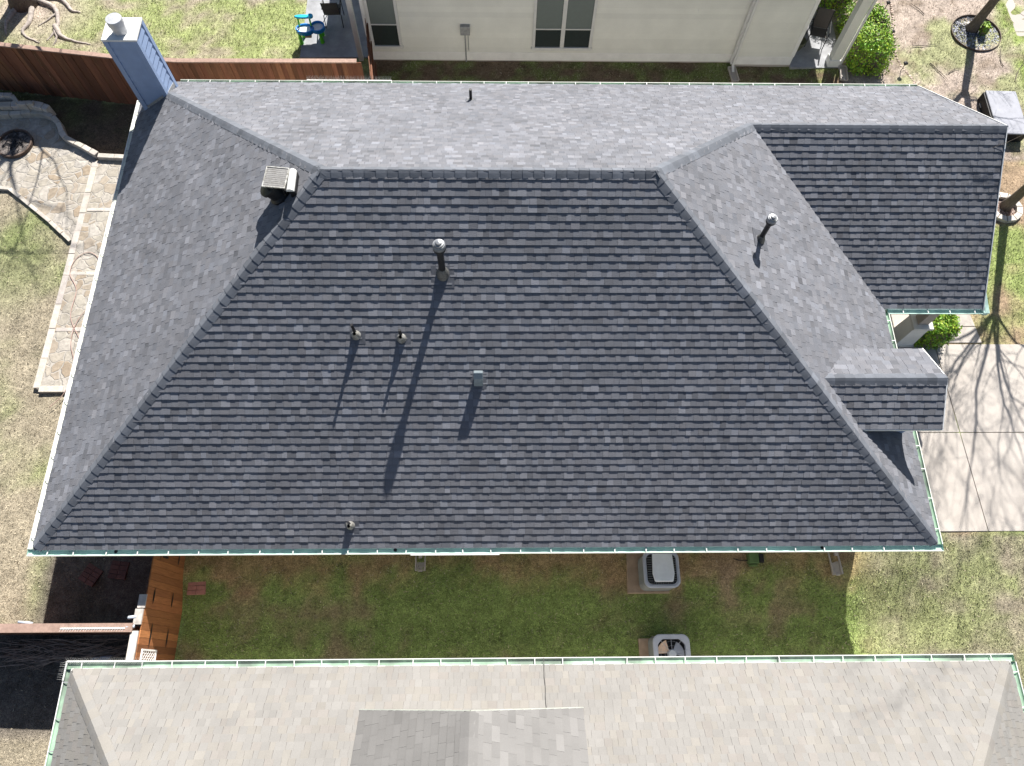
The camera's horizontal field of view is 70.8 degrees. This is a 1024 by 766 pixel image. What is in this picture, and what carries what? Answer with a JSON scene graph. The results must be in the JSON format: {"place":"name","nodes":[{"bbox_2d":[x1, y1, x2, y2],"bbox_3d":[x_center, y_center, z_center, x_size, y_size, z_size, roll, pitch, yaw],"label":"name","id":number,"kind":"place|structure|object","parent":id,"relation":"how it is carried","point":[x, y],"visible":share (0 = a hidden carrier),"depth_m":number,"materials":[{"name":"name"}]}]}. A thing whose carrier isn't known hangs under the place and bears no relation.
{"place":"outdoors","nodes":[
{"label":"outdoors","id":0,"kind":"place"},
{"bbox_2d":[37,160,121,389],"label":"stone path","id":1,"kind":"structure","parent":0,"point":[57,371],"depth_m":19.14,"materials":[{"name":"beige stone"}]},
{"bbox_2d":[33,162,110,392],"bbox_3d":[-10.878,-3.030,19.279,2.144,0.122,7.082,0,68,-1],"label":"path border","id":2,"kind":"object","parent":1,"relation":"on","point":[54,319],"visible":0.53,"depth_m":18.96,"materials":[{"name":"stone"}]},
{"bbox_2d":[50,252,97,406],"bbox_3d":[-11.182,-1.484,18.561,0.848,0.033,4.456,-5,68,-3],"label":"garden hose","id":3,"kind":"object","parent":1,"relation":"on","point":[70,315],"visible":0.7,"depth_m":18.64,"materials":[{"name":"rubber"}]},
{"bbox_2d":[0,0,1023,765],"bbox_3d":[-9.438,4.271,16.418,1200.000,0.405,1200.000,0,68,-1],"label":"lawn ground","id":4,"kind":"structure","parent":0,"point":[100,126],"depth_m":16.48,"materials":[{"name":"plant"}]},
{"bbox_2d":[0,186,70,242],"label":"patio border","id":5,"kind":"object","parent":4,"relation":"on","point":[36,210],"visible":0.98,"depth_m":19.91,"materials":[{"name":"stone"}]},
{"bbox_2d":[4,0,90,44],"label":"bare tree","id":6,"kind":"object","parent":4,"relation":"on","point":[23,6],"visible":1,"depth_m":22.67,"materials":[{"name":"brown plant"}]},
{"bbox_2d":[0,118,95,240],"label":"stone patio","id":7,"kind":"structure","parent":4,"relation":"on","point":[47,174],"depth_m":20.42,"materials":[{"name":"beige stone"}]},
{"bbox_2d":[0,129,33,158],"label":"fire pit","id":8,"kind":"object","parent":7,"relation":"on","point":[16,143],"visible":1,"depth_m":20.72,"materials":[{"name":"metal"}]},
{"bbox_2d":[0,93,123,160],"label":"stone wall","id":9,"kind":"structure","parent":4,"relation":"on","point":[12,106],"depth_m":20.94,"materials":[{"name":"stone"}]},
{"bbox_2d":[0,639,128,674],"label":"brush pile","id":10,"kind":"object","parent":4,"relation":"on","point":[61,652],"visible":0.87,"depth_m":15.52,"materials":[{"name":"black plant"}]},
{"bbox_2d":[0,615,161,634],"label":"fence","id":11,"kind":"object","parent":4,"relation":"on","point":[34,629],"visible":0.87,"depth_m":14.29,"materials":[{"name":"brown wood"}]},
{"bbox_2d":[18,621,32,623],"bbox_3d":[-9.677,4.773,14.335,0.286,0.082,0.060,6,68,1],"label":"pipe end","id":12,"kind":"object","parent":11,"relation":"on","point":[23,622],"visible":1,"depth_m":14.30,"materials":[{"name":"white plastic"}]},
{"bbox_2d":[60,625,124,630],"bbox_3d":[-8.312,4.852,14.251,1.270,0.057,0.122,0,68,-1],"label":"bird spike strip","id":13,"kind":"object","parent":11,"relation":"on","point":[112,628],"visible":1,"depth_m":14.27,"materials":[{"name":"white plastic"}]},
{"bbox_2d":[78,563,103,586],"bbox_3d":[-9.495,4.330,16.244,0.392,0.065,0.392,27,70,10],"label":"paver","id":14,"kind":"object","parent":4,"relation":"on","point":[89,577],"visible":1,"depth_m":16.22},
{"bbox_2d":[91,655,113,659],"bbox_3d":[-8.904,5.993,15.525,0.570,0.170,0.228,0,68,-1],"label":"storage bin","id":15,"kind":"object","parent":4,"relation":"on","point":[104,657],"visible":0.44,"depth_m":15.47,"materials":[{"name":"grey plastic"}]},
{"bbox_2d":[107,560,129,579],"bbox_3d":[-8.885,4.231,16.280,0.392,0.065,0.392,6,68,2],"label":"paver","id":16,"kind":"object","parent":4,"relation":"on","point":[118,571],"visible":1,"depth_m":16.25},
{"bbox_2d":[125,556,185,660],"bbox_3d":[-7.486,4.968,15.286,0.220,1.860,3.020,0,68,-1],"label":"fence","id":17,"kind":"object","parent":4,"relation":"on","point":[164,589],"visible":0.68,"depth_m":15.18,"materials":[{"name":"brown wood"}]},
{"bbox_2d":[0,42,364,104],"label":"fence","id":18,"kind":"object","parent":4,"relation":"on","point":[30,69],"visible":0.46,"depth_m":20.30,"materials":[{"name":"brown wood"}]},
{"bbox_2d":[187,581,205,594],"bbox_3d":[-7.114,4.581,16.274,0.403,0.065,0.403,0,68,-1],"label":"paver","id":19,"kind":"object","parent":4,"relation":"on","point":[194,588],"visible":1,"depth_m":16.22,"materials":[{"name":"red brick"}]},
{"bbox_2d":[300,0,367,58],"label":"neighbour patio","id":20,"kind":"structure","parent":4,"relation":"on","point":[339,41],"depth_m":22.54,"materials":[{"name":"concrete"}]},
{"bbox_2d":[294,13,324,44],"bbox_3d":[-6.184,-10.872,22.098,0.888,0.867,0.448,-7,68,-4],"label":"water table","id":21,"kind":"object","parent":20,"relation":"on","point":[305,30],"visible":1,"depth_m":22.06,"materials":[{"name":"blue plastic"}]},
{"bbox_2d":[320,0,343,27],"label":"patio chair","id":22,"kind":"object","parent":20,"relation":"on","point":[330,8],"visible":1,"depth_m":22.13,"materials":[{"name":"black metal"}]},
{"bbox_2d":[365,19,377,79],"bbox_3d":[-4.043,-9.097,21.042,0.068,1.838,2.170,-7,68,-4],"label":"fence","id":23,"kind":"object","parent":4,"relation":"on","point":[373,69],"visible":0.61,"depth_m":20.55,"materials":[{"name":"brown wood"}]},
{"bbox_2d":[415,555,425,571],"bbox_3d":[-2.088,4.019,16.462,0.240,0.085,0.580,0,68,-1],"label":"splash block","id":24,"kind":"object","parent":4,"relation":"on","point":[421,568],"depth_m":16.40,"materials":[{"name":"concrete"}]},
{"bbox_2d":[26,13,1007,557],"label":"house","id":25,"kind":"structure","parent":4,"relation":"on","point":[420,317],"depth_m":13.95,"materials":[{"name":"grey"}]},
{"bbox_2d":[307,75,391,80],"bbox_3d":[-4.234,-7.893,18.694,2.200,0.107,0.122,0,68,-1],"label":"bird spike strip","id":26,"kind":"object","parent":25,"relation":"on","point":[346,80],"visible":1,"depth_m":18.72,"materials":[{"name":"silver metal"}]},
{"bbox_2d":[411,554,498,554],"bbox_3d":[-1.122,3.374,14.189,1.750,0.012,0.035,0,68,-1],"label":"bird spike strip","id":27,"kind":"object","parent":25,"relation":"attached to","point":[454,554],"visible":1,"depth_m":14.18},
{"bbox_2d":[44,653,1023,765],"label":"house","id":28,"kind":"structure","parent":4,"relation":"on","point":[885,710],"depth_m":12.64,"materials":[{"name":"beige"}]},
{"bbox_2d":[58,657,144,680],"bbox_3d":[-7.548,5.254,13.234,1.481,0.107,0.391,0,68,-1],"label":"bird spike strip","id":29,"kind":"object","parent":28,"relation":"on","point":[98,661],"visible":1,"depth_m":13.31,"materials":[{"name":"white plastic"}]},
{"bbox_2d":[543,658,546,707],"bbox_3d":[0.597,5.441,13.057,0.025,0.540,0.865,0,68,-1],"label":"cable","id":30,"kind":"object","parent":28,"relation":"on","point":[545,687],"visible":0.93,"depth_m":12.96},
{"bbox_2d":[345,0,876,71],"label":"house","id":31,"kind":"structure","parent":4,"relation":"on","point":[763,33],"depth_m":21.33,"materials":[{"name":"beige paint"}]},
{"bbox_2d":[363,0,403,48],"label":"window","id":32,"kind":"structure","parent":31,"relation":"in","point":[382,17],"depth_m":21.02,"materials":[{"name":"grey glass"}]},
{"bbox_2d":[531,0,597,50],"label":"window","id":33,"kind":"structure","parent":31,"relation":"in","point":[558,25],"depth_m":21.11,"materials":[{"name":"grey glass"}]},
{"bbox_2d":[804,7,834,49],"bbox_3d":[9.551,-10.988,22.337,0.576,0.956,0.627,13,68,4],"label":"patio chair","id":34,"kind":"object","parent":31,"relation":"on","point":[822,18],"visible":0.99,"depth_m":22.30,"materials":[{"name":"black metal"}]},
{"bbox_2d":[626,553,680,593],"bbox_3d":[3.141,4.094,16.190,1.045,0.895,1.150,0,68,-1],"label":"air conditioner","id":35,"kind":"object","parent":4,"relation":"on","point":[653,573],"visible":0.96,"depth_m":15.82,"materials":[{"name":"grey paint"}]},
{"bbox_2d":[638,634,690,656],"bbox_3d":[3.360,6.017,15.679,1.040,0.813,1.000,0,68,-1],"label":"air conditioner","id":36,"kind":"object","parent":4,"relation":"on","point":[668,645],"visible":0.5,"depth_m":15.57,"materials":[{"name":"grey paint"}]},
{"bbox_2d":[727,66,739,81],"bbox_3d":[6.841,-9.538,22.234,0.240,0.085,0.580,-5,68,-3],"label":"splash block","id":37,"kind":"object","parent":4,"relation":"on","point":[734,76],"depth_m":22.23,"materials":[{"name":"concrete"}]},
{"bbox_2d":[733,553,763,566],"bbox_3d":[5.385,4.057,16.517,0.755,0.220,0.290,0,68,-1],"label":"hose reel","id":38,"kind":"object","parent":4,"relation":"on","point":[753,559],"visible":1,"depth_m":16.45,"materials":[{"name":"green plastic"}]},
{"bbox_2d":[827,552,843,575],"bbox_3d":[7.442,4.140,16.593,0.240,0.085,0.580,-4,68,-3],"label":"splash block","id":39,"kind":"object","parent":4,"relation":"on","point":[838,568],"depth_m":16.55,"materials":[{"name":"concrete"}]},
{"bbox_2d":[816,0,856,16],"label":"hedge","id":40,"kind":"object","parent":4,"relation":"on","point":[834,4],"visible":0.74,"depth_m":22.88,"materials":[{"name":"green plant"}]},
{"bbox_2d":[839,65,848,80],"bbox_3d":[10.240,-9.568,22.235,0.240,0.085,0.580,6,68,2],"label":"splash block","id":41,"kind":"object","parent":4,"relation":"on","point":[843,76],"depth_m":22.24,"materials":[{"name":"concrete"}]},
{"bbox_2d":[889,0,915,83],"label":"bed edging","id":42,"kind":"object","parent":4,"relation":"on","point":[891,6],"visible":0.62,"depth_m":22.76,"materials":[{"name":"stone"}]},
{"bbox_2d":[914,314,962,350],"bbox_3d":[10.783,-1.424,18.395,1.019,1.112,1.103,0,68,-1],"label":"hedge","id":43,"kind":"object","parent":4,"relation":"on","point":[946,326],"visible":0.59,"depth_m":18.02,"materials":[{"name":"green plant"}]},
{"bbox_2d":[943,327,981,342],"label":"front walk","id":44,"kind":"structure","parent":4,"relation":"on","point":[968,335],"depth_m":18.83,"materials":[{"name":"concrete"}]},
{"bbox_2d":[957,314,974,326],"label":"front walk","id":45,"kind":"structure","parent":4,"relation":"on","point":[966,320],"depth_m":19.01,"materials":[{"name":"concrete"}]},
{"bbox_2d":[911,3,1023,80],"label":"fallen sticks","id":46,"kind":"object","parent":4,"relation":"on","point":[957,68],"visible":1,"depth_m":22.55,"materials":[{"name":"brown wood"}]},
{"bbox_2d":[950,14,1001,51],"bbox_3d":[14.806,-11.163,23.001,1.560,0.170,1.560,0,68,-1],"label":"planter ring","id":47,"kind":"object","parent":4,"relation":"on","point":[957,39],"visible":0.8,"depth_m":22.96,"materials":[{"name":"metal"}]},
{"bbox_2d":[965,0,999,33],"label":"bare tree","id":48,"kind":"object","parent":47,"relation":"in","point":[975,23],"visible":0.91,"depth_m":22.58,"materials":[{"name":"brown plant"}]},
{"bbox_2d":[979,21,992,36],"bbox_3d":[15.013,-11.259,22.859,0.295,0.421,0.346,-6,68,-3],"label":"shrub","id":49,"kind":"object","parent":47,"relation":"in","point":[985,28],"visible":1,"depth_m":22.78,"materials":[{"name":"green plant"}]},
{"bbox_2d":[977,90,1023,141],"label":"utility box","id":50,"kind":"object","parent":4,"relation":"on","point":[1004,107],"visible":0.65,"depth_m":21.37,"materials":[{"name":"black metal"}]},
{"bbox_2d":[993,9,1023,211],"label":"bare tree","id":51,"kind":"object","parent":4,"relation":"on","point":[1009,203],"visible":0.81,"depth_m":20.03,"materials":[{"name":"brown plant"}]},
{"bbox_2d":[996,192,1022,222],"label":"stone ring","id":52,"kind":"object","parent":4,"relation":"on","point":[1012,215],"visible":0.52,"depth_m":20.33,"materials":[{"name":"stone"}]},
{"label":"mulch bed","id":53,"kind":"structure","parent":4,"relation":"on","visible":0},
{"bbox_2d":[834,0,899,78],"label":"hedge","id":54,"kind":"object","parent":53,"relation":"on","point":[870,49],"visible":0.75,"depth_m":21.87,"materials":[{"name":"green plant"}]},
{"bbox_2d":[797,19,813,50],"bbox_3d":[8.993,-10.740,22.233,0.557,0.937,0.418,-37,73,-15],"label":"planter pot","id":55,"kind":"object","parent":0,"point":[803,42],"visible":0.3,"depth_m":22.39,"materials":[{"name":"grey ceramic"}]},
{"bbox_2d":[897,345,958,432],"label":"driveway","id":56,"kind":"structure","parent":0,"point":[950,424],"depth_m":18.00,"materials":[{"name":"concrete"}]},
{"bbox_2d":[917,433,987,531],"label":"driveway","id":57,"kind":"structure","parent":0,"point":[957,505],"depth_m":17.31,"materials":[{"name":"concrete"}]},
{"bbox_2d":[935,344,1023,431],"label":"driveway","id":58,"kind":"structure","parent":0,"point":[985,387],"depth_m":18.31,"materials":[{"name":"concrete"}]},
{"bbox_2d":[960,433,1023,530],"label":"driveway","id":59,"kind":"structure","parent":0,"point":[996,462],"depth_m":17.41,"materials":[{"name":"concrete"}]},
{"bbox_2d":[1006,0,1023,31],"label":"sidewalk","id":60,"kind":"structure","parent":0,"point":[1018,21],"depth_m":23.32,"materials":[{"name":"concrete"}]},
{"bbox_2d":[1016,32,1023,35],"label":"sidewalk","id":61,"kind":"structure","parent":0,"point":[1020,33],"depth_m":23.06,"materials":[{"name":"concrete"}]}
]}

